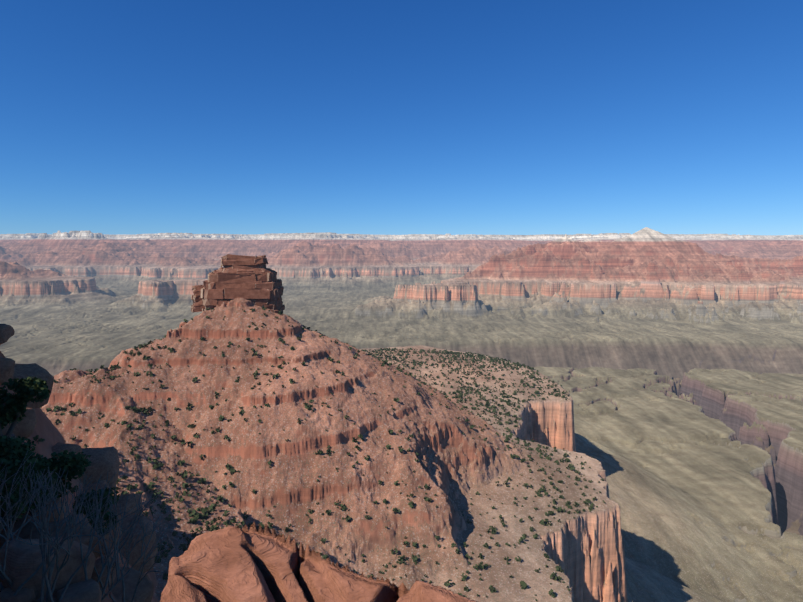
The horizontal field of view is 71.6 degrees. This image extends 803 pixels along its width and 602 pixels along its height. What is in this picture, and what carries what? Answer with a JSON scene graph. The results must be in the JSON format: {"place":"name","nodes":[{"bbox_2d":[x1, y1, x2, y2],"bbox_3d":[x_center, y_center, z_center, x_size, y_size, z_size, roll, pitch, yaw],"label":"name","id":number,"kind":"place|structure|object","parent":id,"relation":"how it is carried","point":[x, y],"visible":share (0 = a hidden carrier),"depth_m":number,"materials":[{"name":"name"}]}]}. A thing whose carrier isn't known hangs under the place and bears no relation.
{"place":"outdoors","nodes":[
{"label":"outdoors","id":0,"kind":"place"},
{"bbox_2d":[0,376,202,552],"bbox_3d":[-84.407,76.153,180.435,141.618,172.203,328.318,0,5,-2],"label":"juniper","id":1,"kind":"object","parent":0,"point":[12,452],"depth_m":15.60,"materials":[{"name":"green plant"}]},
{"bbox_2d":[0,227,802,601],"bbox_3d":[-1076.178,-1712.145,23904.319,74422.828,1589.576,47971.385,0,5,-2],"label":"canyon ground","id":2,"kind":"structure","parent":0,"point":[672,365],"depth_m":1210.18,"materials":[{"name":"brown stone"}]},
{"bbox_2d":[0,324,157,601],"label":"boulders","id":3,"kind":"object","parent":2,"relation":"on","point":[23,561],"visible":0.5,"depth_m":14.98,"materials":[{"name":"stone"}]},
{"bbox_2d":[0,451,173,601],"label":"bare shrubs","id":4,"kind":"object","parent":2,"relation":"on","point":[43,523],"visible":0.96,"depth_m":11.32,"materials":[{"name":"plant"}]},
{"bbox_2d":[191,254,284,314],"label":"rock butte","id":5,"kind":"object","parent":2,"relation":"on","point":[255,280],"visible":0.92,"depth_m":656.38,"materials":[{"name":"stone"}]},
{"bbox_2d":[160,521,476,601],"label":"rock","id":6,"kind":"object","parent":2,"relation":"on","point":[237,564],"depth_m":2.94,"materials":[{"name":"stone"}]},
{"bbox_2d":[39,306,604,600],"bbox_3d":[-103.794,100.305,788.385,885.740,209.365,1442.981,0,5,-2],"label":"slope shrubs","id":7,"kind":"object","parent":2,"relation":"on","point":[196,516],"visible":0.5,"depth_m":550.24,"materials":[{"name":"green plant"}]},
{"bbox_2d":[0,0,802,234],"label":"sky","id":8,"kind":"structure","parent":0,"point":[118,117],"materials":[{"name":"blue"}]}
]}

